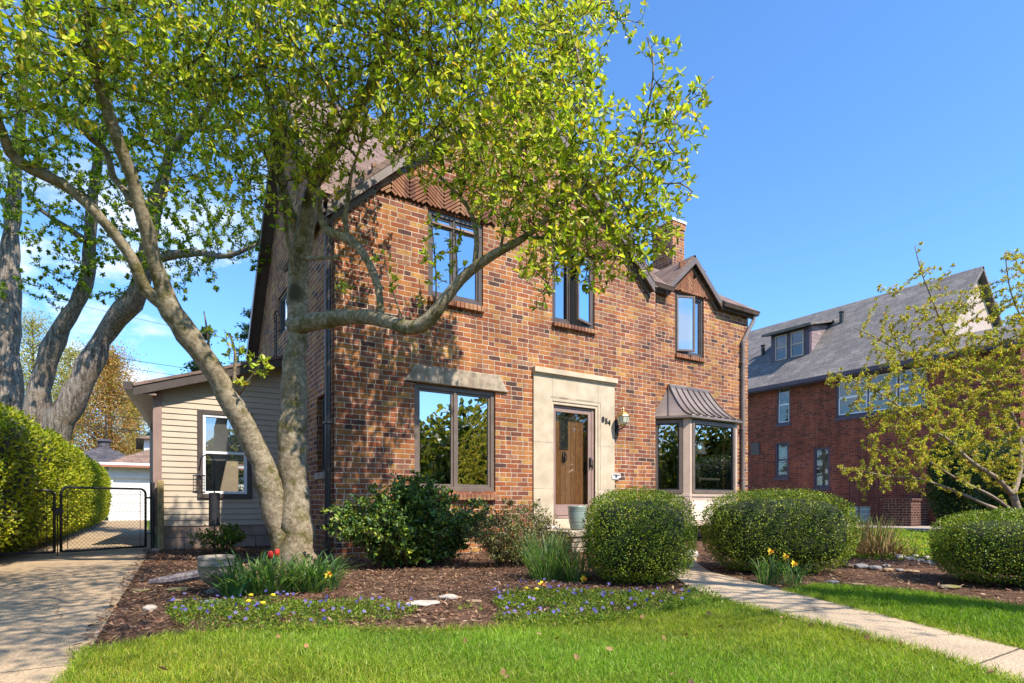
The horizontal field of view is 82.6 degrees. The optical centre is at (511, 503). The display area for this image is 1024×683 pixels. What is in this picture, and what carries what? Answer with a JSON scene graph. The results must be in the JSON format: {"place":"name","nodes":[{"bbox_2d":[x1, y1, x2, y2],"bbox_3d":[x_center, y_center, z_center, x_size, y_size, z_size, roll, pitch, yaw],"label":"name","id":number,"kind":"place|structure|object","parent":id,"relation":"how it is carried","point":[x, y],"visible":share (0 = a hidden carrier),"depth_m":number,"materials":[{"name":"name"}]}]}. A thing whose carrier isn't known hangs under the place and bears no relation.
{"place":"outdoors","nodes":[
{"label":"outdoors","id":0,"kind":"place"},
{"bbox_2d":[0,545,146,682],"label":"driveway","id":1,"kind":"structure","parent":0,"point":[51,604],"depth_m":4.75,"materials":[{"name":"concrete"}]},
{"bbox_2d":[0,520,155,552],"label":"driveway apron","id":2,"kind":"object","parent":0,"point":[100,531],"visible":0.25,"depth_m":13.50,"materials":[{"name":"concrete"}]},
{"bbox_2d":[22,351,171,374],"bbox_3d":[-17.479,-6.738,29.898,17.385,0.919,0.023,0,0,-33],"label":"utility wire","id":3,"kind":"object","parent":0,"point":[106,364],"visible":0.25,"depth_m":28.70,"materials":[{"name":"black metal"}]},
{"bbox_2d":[21,342,189,368],"bbox_3d":[-17.479,-7.176,29.898,17.385,0.781,0.023,0,0,-33],"label":"utility wire","id":4,"kind":"object","parent":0,"point":[115,357],"visible":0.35,"depth_m":28.91,"materials":[{"name":"black metal"}]},
{"bbox_2d":[75,424,149,432],"bbox_3d":[-19.944,-3.964,30.689,22.840,1.413,0.043,0,0,-33],"label":"utility wire","id":5,"kind":"object","parent":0,"point":[111,428],"visible":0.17,"depth_m":30.16,"materials":[{"name":"black metal"}]},
{"bbox_2d":[87,413,143,419],"bbox_3d":[-19.442,-4.532,30.418,21.823,1.136,0.031,0,0,-33],"label":"utility wire","id":6,"kind":"object","parent":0,"point":[114,416],"visible":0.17,"depth_m":29.84,"materials":[{"name":"black metal"}]},
{"bbox_2d":[23,292,245,342],"bbox_3d":[-23.157,-10.696,30.998,23.239,2.380,0.017,0,0,-33],"label":"utility wire","id":7,"kind":"object","parent":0,"point":[136,318],"visible":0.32,"depth_m":31.69,"materials":[{"name":"black metal"}]},
{"bbox_2d":[0,0,1023,448],"label":"sky","id":8,"kind":"structure","parent":0,"point":[845,137],"materials":[{"name":"blue"}]},
{"bbox_2d":[16,517,1023,682],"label":"ground","id":9,"kind":"structure","parent":0,"point":[148,524],"depth_m":3.07,"materials":[{"name":"green plant"}]},
{"bbox_2d":[20,337,36,391],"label":"budding tree","id":10,"kind":"object","parent":9,"relation":"on","point":[25,359],"visible":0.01,"depth_m":40.88,"materials":[{"name":"green plant"}]},
{"bbox_2d":[20,301,75,393],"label":"budding tree","id":11,"kind":"object","parent":9,"relation":"on","point":[32,323],"visible":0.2,"depth_m":43.77,"materials":[{"name":"green plant"}]},
{"bbox_2d":[0,397,111,552],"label":"hedge","id":12,"kind":"object","parent":9,"relation":"on","point":[33,455],"visible":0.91,"depth_m":9.21,"materials":[{"name":"green plant"}]},
{"bbox_2d":[29,337,102,449],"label":"budding tree","id":13,"kind":"object","parent":9,"relation":"on","point":[64,377],"visible":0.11,"depth_m":41.70,"materials":[{"name":"green plant"}]},
{"bbox_2d":[33,640,107,682],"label":"edge grass","id":14,"kind":"structure","parent":9,"relation":"on","point":[77,654],"depth_m":2.85,"materials":[{"name":"green plant"}]},
{"bbox_2d":[53,331,149,455],"bbox_3d":[-27.673,-5.482,40.125,6.955,12.611,7.140,0,0,-12],"label":"budding tree","id":15,"kind":"object","parent":9,"relation":"on","point":[108,384],"visible":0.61,"depth_m":39.48,"materials":[{"name":"orange plant"}]},
{"bbox_2d":[84,416,126,516],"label":"house","id":16,"kind":"structure","parent":9,"relation":"on","point":[103,452],"depth_m":37.37,"materials":[{"name":"white paint"}]},
{"bbox_2d":[87,397,149,454],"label":"budding tree","id":17,"kind":"object","parent":9,"relation":"on","point":[146,430],"visible":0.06,"depth_m":45.27,"materials":[{"name":"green plant"}]},
{"bbox_2d":[0,0,270,443],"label":"furrowed tree","id":18,"kind":"object","parent":9,"relation":"on","point":[64,412],"visible":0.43,"depth_m":14.29,"materials":[{"name":"green plant"}]},
{"bbox_2d":[136,436,149,449],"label":"house","id":19,"kind":"structure","parent":9,"relation":"on","point":[143,443],"depth_m":33.12,"materials":[{"name":"white paint"}]},
{"bbox_2d":[99,449,243,520],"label":"garage","id":20,"kind":"structure","parent":9,"relation":"on","point":[131,471],"depth_m":27.81,"materials":[{"name":"white paint"}]},
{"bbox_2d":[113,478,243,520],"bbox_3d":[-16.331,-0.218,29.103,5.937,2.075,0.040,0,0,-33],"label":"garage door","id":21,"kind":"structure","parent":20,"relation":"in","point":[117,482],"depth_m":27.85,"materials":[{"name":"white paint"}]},
{"bbox_2d":[123,355,282,549],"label":"side addition","id":22,"kind":"structure","parent":9,"relation":"on","point":[183,415],"depth_m":10.71,"materials":[{"name":"plastic"}]},
{"bbox_2d":[197,409,251,497],"bbox_3d":[-5.378,-0.910,10.920,0.915,1.630,0.115,0,0,-33],"label":"window","id":23,"kind":"structure","parent":22,"relation":"in","point":[216,438],"depth_m":10.89,"materials":[{"name":"white metal"}]},
{"bbox_2d":[180,325,243,491],"bbox_3d":[-12.362,-3.136,23.242,3.375,7.921,3.243,0,0,-33],"label":"spruce tree","id":24,"kind":"object","parent":9,"relation":"on","point":[194,367],"visible":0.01,"depth_m":22.91,"materials":[{"name":"green plant"}]},
{"bbox_2d":[227,306,251,498],"bbox_3d":[-11.183,-3.897,25.241,4.394,9.444,3.815,0,0,-33],"label":"spruce tree","id":25,"kind":"object","parent":9,"relation":"on","point":[245,329],"visible":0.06,"depth_m":25.21,"materials":[{"name":"green plant"}]},
{"bbox_2d":[246,72,759,558],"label":"brick house","id":26,"kind":"structure","parent":9,"relation":"on","point":[490,388],"depth_m":10.29,"materials":[{"name":"brick"}]},
{"bbox_2d":[275,312,276,355],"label":"window","id":27,"kind":"structure","parent":26,"relation":"in","point":[276,312],"depth_m":12.32,"materials":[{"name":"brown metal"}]},
{"bbox_2d":[280,290,286,335],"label":"window","id":28,"kind":"structure","parent":26,"relation":"in","point":[283,307],"depth_m":11.85,"materials":[{"name":"glass"}]},
{"bbox_2d":[322,397,324,470],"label":"window","id":29,"kind":"structure","parent":26,"relation":"in","point":[323,399],"depth_m":9.39,"materials":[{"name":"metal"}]},
{"bbox_2d":[414,383,493,491],"bbox_3d":[-0.959,-1.063,9.707,1.500,1.725,0.090,0,0,-33],"label":"window","id":30,"kind":"structure","parent":26,"relation":"in","point":[454,427],"depth_m":9.67,"materials":[{"name":"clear glass"}]},
{"bbox_2d":[428,209,481,305],"bbox_3d":[-0.961,-4.047,9.700,1.020,1.405,0.090,0,0,-33],"label":"window","id":31,"kind":"structure","parent":26,"relation":"in","point":[470,292],"depth_m":9.65,"materials":[{"name":"brown metal"}]},
{"bbox_2d":[556,412,586,504],"bbox_3d":[1.106,-0.767,11.109,0.990,2.114,0.120,0,0,-33],"label":"front door","id":32,"kind":"structure","parent":26,"relation":"in","point":[571,429],"depth_m":11.14,"materials":[{"name":"brown wood"}]},
{"bbox_2d":[552,249,593,328],"bbox_3d":[1.179,-4.047,10.967,1.020,1.405,0.276,0,0,-33],"label":"window","id":33,"kind":"structure","parent":26,"relation":"in","point":[561,299],"depth_m":10.96,"materials":[{"name":"glass"}]},
{"bbox_2d":[553,405,593,518],"bbox_3d":[1.160,-0.770,11.011,1.004,2.109,0.183,0,0,-33],"label":"storm door","id":34,"kind":"structure","parent":26,"relation":"in","point":[561,511],"depth_m":11.14,"materials":[{"name":"brown glass"}]},
{"bbox_2d":[675,292,702,357],"bbox_3d":[4.004,-4.000,13.086,0.955,1.360,0.273,0,0,-33],"label":"window","id":35,"kind":"structure","parent":26,"relation":"in","point":[684,304],"depth_m":12.96,"materials":[{"name":"glass"}]},
{"bbox_2d":[655,384,742,525],"bbox_3d":[4.225,-1.060,12.859,2.910,3.060,0.793,0,0,-33],"label":"bay window","id":36,"kind":"structure","parent":26,"relation":"in","point":[684,407],"depth_m":12.43,"materials":[{"name":"black metal"}]},
{"bbox_2d":[687,478,719,535],"bbox_3d":[4.249,0.070,12.979,0.700,1.260,0.380,0,0,-33],"label":"side table","id":37,"kind":"object","parent":26,"relation":"in","point":[699,480],"visible":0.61,"depth_m":12.81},
{"bbox_2d":[695,441,706,477],"bbox_3d":[4.103,-0.965,12.873,0.400,0.810,0.400,0,0,-33],"label":"table lamp","id":38,"kind":"object","parent":37,"relation":"on","point":[700,448],"visible":0.83,"depth_m":12.76,"materials":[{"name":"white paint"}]},
{"bbox_2d":[65,539,1023,657],"bbox_3d":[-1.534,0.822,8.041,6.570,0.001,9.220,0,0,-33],"label":"mulch bed","id":39,"kind":"object","parent":9,"relation":"on","point":[420,589],"visible":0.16,"depth_m":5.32,"materials":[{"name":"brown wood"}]},
{"bbox_2d":[129,589,150,591],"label":"stone","id":40,"kind":"object","parent":39,"relation":"on","point":[137,590],"visible":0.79,"depth_m":5.44,"materials":[{"name":"beige stone"}]},
{"bbox_2d":[142,604,156,610],"bbox_3d":[-2.771,0.802,4.462,0.108,0.053,0.075,0,0,23],"label":"stone","id":41,"kind":"object","parent":39,"relation":"on","point":[150,607],"visible":0.9,"depth_m":4.43,"materials":[{"name":"white stone"}]},
{"bbox_2d":[150,482,154,548],"bbox_3d":[-6.279,0.233,10.182,0.072,1.215,0.072,0,0,-33],"label":"gate post","id":42,"kind":"object","parent":39,"relation":"on","point":[152,514],"visible":0.87,"depth_m":10.16,"materials":[{"name":"black metal"}]},
{"bbox_2d":[52,486,150,555],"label":"chain link gate","id":43,"kind":"structure","parent":42,"relation":"attached to","point":[59,510],"depth_m":9.45,"materials":[{"name":"black metal"}]},
{"bbox_2d":[0,489,55,555],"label":"chain link gate","id":44,"kind":"structure","parent":43,"relation":"attached to","point":[54,526],"depth_m":8.87,"materials":[{"name":"black metal"}]},
{"bbox_2d":[149,548,161,552],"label":"stone","id":45,"kind":"object","parent":39,"relation":"on","point":[154,550],"visible":0.87,"depth_m":9.64,"materials":[{"name":"grey stone"}]},
{"bbox_2d":[157,481,163,549],"bbox_3d":[-6.161,0.220,10.210,0.100,1.240,0.100,0,0,-33],"label":"wooden post","id":46,"kind":"object","parent":39,"relation":"on","point":[160,514],"visible":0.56,"depth_m":10.17,"materials":[{"name":"brown wood"}]},
{"bbox_2d":[149,569,200,583],"bbox_3d":[-3.277,0.715,5.751,0.593,0.171,0.102,0,0,0],"label":"log","id":47,"kind":"object","parent":39,"relation":"on","point":[183,577],"visible":0.77,"depth_m":5.71,"materials":[{"name":"grey wood"}]},
{"bbox_2d":[165,587,190,590],"bbox_3d":[-3.146,0.810,5.512,0.219,0.028,0.156,0,0,2],"label":"stone","id":48,"kind":"object","parent":39,"relation":"on","point":[175,588],"visible":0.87,"depth_m":5.46,"materials":[{"name":"grey stone"}]},
{"bbox_2d":[198,454,219,554],"bbox_3d":[-4.405,0.051,8.505,0.297,1.538,0.148,0,0,17],"label":"bird feeder pole","id":49,"kind":"object","parent":39,"relation":"on","point":[214,508],"visible":0.98,"depth_m":8.44,"materials":[{"name":"black metal"}]},
{"bbox_2d":[192,474,205,493],"bbox_3d":[-4.559,-0.323,8.483,0.176,0.355,0.176,0,0,-33],"label":"bird feeder","id":50,"kind":"object","parent":49,"relation":"hanging from","point":[198,485],"visible":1,"depth_m":8.45,"materials":[{"name":"brown metal"}]},
{"bbox_2d":[197,554,236,593],"bbox_3d":[-2.705,0.650,5.345,0.326,0.340,0.338,0,0,-33],"label":"urn planter","id":51,"kind":"object","parent":39,"relation":"on","point":[207,560],"visible":0.66,"depth_m":5.23,"materials":[{"name":"stone"}]},
{"bbox_2d":[186,521,248,553],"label":"leafy shrub","id":52,"kind":"object","parent":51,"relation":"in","point":[229,534],"visible":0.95,"depth_m":9.47,"materials":[{"name":"green plant"}]},
{"bbox_2d":[211,574,253,598],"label":"broad leaf plant","id":53,"kind":"object","parent":39,"relation":"on","point":[238,590],"visible":0.84,"depth_m":4.98,"materials":[{"name":"green plant"}]},
{"bbox_2d":[188,549,341,596],"bbox_3d":[-2.233,0.612,5.376,1.410,0.416,1.196,0,0,-33],"label":"daffodil clump","id":54,"kind":"object","parent":39,"relation":"on","point":[262,584],"visible":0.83,"depth_m":5.19,"materials":[{"name":"green plant"}]},
{"bbox_2d":[163,589,420,632],"bbox_3d":[-1.714,0.767,4.261,1.974,0.138,1.222,0,0,9],"label":"periwinkle","id":55,"kind":"object","parent":39,"relation":"on","point":[182,609],"visible":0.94,"depth_m":4.20,"materials":[{"name":"green plant"}]},
{"bbox_2d":[260,547,363,593],"bbox_3d":[-1.902,0.608,5.531,0.972,0.426,1.049,0,0,8],"label":"daffodil clump","id":56,"kind":"object","parent":39,"relation":"on","point":[325,576],"visible":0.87,"depth_m":5.39,"materials":[{"name":"green plant"}]},
{"bbox_2d":[0,0,713,566],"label":"magnolia tree","id":57,"kind":"object","parent":39,"relation":"on","point":[282,488],"visible":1,"depth_m":6.14,"materials":[{"name":"green plant"}]},
{"bbox_2d":[79,593,716,651],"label":"edge grass","id":58,"kind":"structure","parent":39,"relation":"on","point":[359,628],"depth_m":3.70,"materials":[{"name":"green plant"}]},
{"bbox_2d":[319,468,493,567],"bbox_3d":[-1.266,0.179,7.642,2.426,1.291,1.424,0,0,-33],"label":"holly shrub","id":59,"kind":"object","parent":39,"relation":"on","point":[408,524],"visible":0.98,"depth_m":7.31,"materials":[{"name":"green plant"}]},
{"bbox_2d":[405,600,439,606],"bbox_3d":[-0.726,0.807,4.709,0.279,0.039,0.198,0,0,-33],"label":"stone","id":60,"kind":"object","parent":39,"relation":"on","point":[426,602],"visible":0.77,"depth_m":4.67,"materials":[{"name":"white stone"}]},
{"bbox_2d":[438,594,457,599],"bbox_3d":[-0.542,0.804,5.015,0.168,0.043,0.111,0,0,22],"label":"stone","id":61,"kind":"object","parent":39,"relation":"on","point":[450,596],"visible":0.91,"depth_m":4.98,"materials":[{"name":"white stone"}]},
{"bbox_2d":[455,601,481,609],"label":"weeds","id":62,"kind":"object","parent":39,"relation":"on","point":[459,607],"visible":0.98,"depth_m":4.49,"materials":[{"name":"green plant"}]},
{"bbox_2d":[460,498,576,566],"bbox_3d":[0.083,0.376,7.668,1.722,0.895,1.111,0,0,-33],"label":"sparse shrub","id":63,"kind":"object","parent":39,"relation":"on","point":[489,538],"visible":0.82,"depth_m":7.53,"materials":[{"name":"green plant"}]},
{"bbox_2d":[507,530,587,581],"bbox_3d":[0.357,0.543,6.287,1.096,0.556,1.030,0,0,-23],"label":"daffodil clump","id":64,"kind":"object","parent":39,"relation":"on","point":[549,570],"visible":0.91,"depth_m":6.16,"materials":[{"name":"green plant"}]},
{"bbox_2d":[533,528,593,553],"bbox_3d":[1.637,0.650,10.339,2.150,0.380,1.510,0,0,-33],"label":"porch step","id":65,"kind":"object","parent":39,"relation":"on","point":[578,535],"visible":0.05,"depth_m":9.60,"materials":[{"name":"stone"}]},
{"bbox_2d":[568,506,585,529],"bbox_3d":[1.130,0.250,10.101,0.332,0.420,0.332,0,0,-33],"label":"flower pot","id":66,"kind":"object","parent":65,"relation":"on","point":[575,515],"visible":0.9,"depth_m":9.97,"materials":[{"name":"ceramic"}]},
{"bbox_2d":[538,546,601,584],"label":"daffodil clump","id":67,"kind":"object","parent":39,"relation":"on","point":[572,576],"visible":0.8,"depth_m":6.00,"materials":[{"name":"green plant"}]},
{"bbox_2d":[491,578,694,628],"bbox_3d":[0.462,0.768,4.721,1.938,0.139,1.531,0,0,-33],"label":"periwinkle","id":68,"kind":"object","parent":39,"relation":"on","point":[555,598],"visible":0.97,"depth_m":4.52,"materials":[{"name":"green plant"}]},
{"bbox_2d":[580,482,700,583],"bbox_3d":[1.318,0.299,6.112,1.243,1.046,1.266,0,0,-6],"label":"boxwood shrub","id":69,"kind":"object","parent":39,"relation":"on","point":[645,536],"visible":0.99,"depth_m":5.71,"materials":[{"name":"green plant"}]},
{"bbox_2d":[681,584,723,608],"bbox_3d":[1.611,0.780,4.979,0.336,0.098,1.130,0,0,16],"label":"clover edge","id":70,"kind":"object","parent":39,"relation":"on","point":[691,589],"visible":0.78,"depth_m":4.94,"materials":[{"name":"green plant"}]},
{"bbox_2d":[159,611,993,682],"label":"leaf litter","id":71,"kind":"object","parent":9,"relation":"on","point":[503,670],"visible":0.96,"depth_m":3.17,"materials":[{"name":"brown plant"}]},
{"bbox_2d":[675,578,1010,682],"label":"walkway edge","id":72,"kind":"object","parent":9,"relation":"on","point":[797,619],"visible":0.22,"depth_m":4.15,"materials":[{"name":"concrete"}]},
{"bbox_2d":[715,593,1023,682],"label":"edge grass","id":73,"kind":"structure","parent":9,"relation":"on","point":[870,633],"depth_m":3.40,"materials":[{"name":"green plant"}]},
{"bbox_2d":[847,512,914,553],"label":"ornamental grass","id":74,"kind":"object","parent":9,"relation":"on","point":[877,535],"depth_m":9.19,"materials":[{"name":"beige plant"}]},
{"bbox_2d":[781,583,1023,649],"bbox_3d":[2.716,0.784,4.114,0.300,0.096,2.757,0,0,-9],"label":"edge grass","id":75,"kind":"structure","parent":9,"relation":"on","point":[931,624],"depth_m":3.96,"materials":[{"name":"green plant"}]},
{"bbox_2d":[925,428,988,527],"bbox_3d":[13.597,-0.734,17.675,1.771,3.202,1.736,0,0,-33],"label":"yew shrub","id":76,"kind":"object","parent":9,"relation":"on","point":[944,502],"visible":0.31,"depth_m":17.37,"materials":[{"name":"green plant"}]},
{"bbox_2d":[966,431,1023,519],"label":"yew shrub","id":77,"kind":"object","parent":9,"relation":"on","point":[976,479],"visible":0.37,"depth_m":14.59,"materials":[{"name":"green plant"}]},
{"bbox_2d":[669,557,1023,680],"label":"walkway","id":78,"kind":"structure","parent":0,"point":[985,651],"depth_m":4.05,"materials":[{"name":"concrete"}]},
{"bbox_2d":[685,540,1023,604],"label":"mulch bed by path","id":79,"kind":"object","parent":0,"point":[942,578],"visible":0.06,"depth_m":6.39,"materials":[{"name":"brown wood"}]},
{"bbox_2d":[748,548,789,584],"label":"daffodil clump","id":80,"kind":"object","parent":79,"relation":"on","point":[771,575],"visible":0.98,"depth_m":5.89,"materials":[{"name":"green plant"}]},
{"bbox_2d":[698,487,864,572],"bbox_3d":[3.218,0.290,7.113,1.784,1.060,1.450,0,0,3],"label":"boxwood shrub","id":81,"kind":"object","parent":79,"relation":"on","point":[755,526],"visible":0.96,"depth_m":6.62,"materials":[{"name":"green plant"}]},
{"bbox_2d":[771,560,817,585],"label":"daffodil clump","id":82,"kind":"object","parent":79,"relation":"on","point":[797,580],"visible":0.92,"depth_m":5.88,"materials":[{"name":"green plant"}]},
{"bbox_2d":[842,563,853,567],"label":"rock","id":83,"kind":"object","parent":79,"relation":"on","point":[846,565],"visible":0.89,"depth_m":7.48,"materials":[{"name":"stone"}]},
{"bbox_2d":[853,563,868,568],"bbox_3d":[4.396,0.794,7.334,0.171,0.074,0.126,0,0,-4],"label":"rock","id":84,"kind":"object","parent":79,"relation":"on","point":[861,566],"visible":0.9,"depth_m":7.29,"materials":[{"name":"grey stone"}]},
{"bbox_2d":[867,565,881,570],"bbox_3d":[4.482,0.796,7.200,0.156,0.065,0.103,0,0,29],"label":"rock","id":85,"kind":"object","parent":79,"relation":"on","point":[873,567],"visible":0.94,"depth_m":7.16,"materials":[{"name":"grey stone"}]},
{"bbox_2d":[883,568,893,571],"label":"rock","id":86,"kind":"object","parent":79,"relation":"on","point":[887,569],"visible":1,"depth_m":7.00,"materials":[{"name":"beige stone"}]},
{"bbox_2d":[849,533,929,559],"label":"ornamental grass","id":87,"kind":"object","parent":79,"relation":"on","point":[879,548],"depth_m":8.79,"materials":[{"name":"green plant"}]},
{"bbox_2d":[903,556,914,560],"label":"rock","id":88,"kind":"object","parent":79,"relation":"on","point":[910,558],"visible":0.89,"depth_m":8.35,"materials":[{"name":"grey stone"}]},
{"bbox_2d":[903,569,919,572],"bbox_3d":[4.769,0.808,6.970,0.188,0.035,0.131,0,0,22],"label":"rock","id":89,"kind":"object","parent":79,"relation":"on","point":[911,570],"visible":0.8,"depth_m":6.92,"materials":[{"name":"beige stone"}]},
{"bbox_2d":[825,241,1023,520],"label":"budding tree","id":90,"kind":"object","parent":79,"relation":"on","point":[1012,492],"visible":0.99,"depth_m":7.11,"materials":[{"name":"green plant"}]},
{"bbox_2d":[938,585,961,588],"bbox_3d":[4.231,0.808,5.641,0.200,0.037,0.167,0,0,-33],"label":"stone","id":91,"kind":"object","parent":79,"relation":"on","point":[949,586],"visible":0.98,"depth_m":5.59,"materials":[{"name":"beige stone"}]},
{"bbox_2d":[924,504,1023,586],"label":"boxwood shrub","id":92,"kind":"object","parent":79,"relation":"on","point":[988,548],"visible":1,"depth_m":5.71,"materials":[{"name":"green plant"}]},
{"bbox_2d":[748,266,1023,525],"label":"brick house","id":93,"kind":"structure","parent":0,"point":[804,431],"depth_m":24.63,"materials":[{"name":"brick"},{"name":"shingle"},{"name":"glass"}]},
{"bbox_2d":[776,442,788,477],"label":"window","id":94,"kind":"structure","parent":93,"relation":"in","point":[779,443],"depth_m":26.54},
{"bbox_2d":[777,388,789,423],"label":"window","id":95,"kind":"structure","parent":93,"relation":"in","point":[778,392],"depth_m":26.58,"materials":[{"name":"white paint"}]},
{"bbox_2d":[814,447,829,487],"bbox_3d":[13.283,-1.532,24.926,0.090,1.716,0.705,0,0,-33],"label":"window","id":96,"kind":"structure","parent":93,"relation":"in","point":[824,448],"depth_m":25.01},
{"bbox_2d":[850,506,869,521],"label":"glass block window","id":97,"kind":"structure","parent":93,"relation":"in","point":[864,510],"depth_m":23.49,"materials":[{"name":"glass"}]},
{"bbox_2d":[836,365,926,417],"bbox_3d":[14.519,-4.380,23.008,0.090,1.600,3.360,0,0,-33],"label":"window","id":98,"kind":"structure","parent":93,"relation":"in","point":[868,394],"depth_m":23.32,"materials":[{"name":"white paint"}]},
{"bbox_2d":[842,527,942,559],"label":"lawn grass","id":99,"kind":"structure","parent":0,"point":[921,536],"depth_m":11.37,"materials":[{"name":"green plant"}]},
{"bbox_2d":[848,523,946,530],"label":"neighbor driveway","id":100,"kind":"structure","parent":0,"point":[916,528],"depth_m":19.73,"materials":[{"name":"concrete"}]},
{"bbox_2d":[849,479,878,523],"bbox_3d":[13.730,-0.065,22.764,0.060,1.770,1.105,0,0,-33],"label":"iron trellis","id":101,"kind":"object","parent":100,"relation":"on","point":[856,492],"visible":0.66,"depth_m":22.89,"materials":[{"name":"black metal"}]},
{"bbox_2d":[881,499,929,525],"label":"stoop wall","id":102,"kind":"structure","parent":100,"relation":"on","point":[901,510],"depth_m":21.13,"materials":[{"name":"brick"}]},
{"bbox_2d":[782,580,1023,646],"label":"lawn grass","id":103,"kind":"structure","parent":0,"point":[883,596],"depth_m":4.53,"materials":[{"name":"green plant"}]}
]}

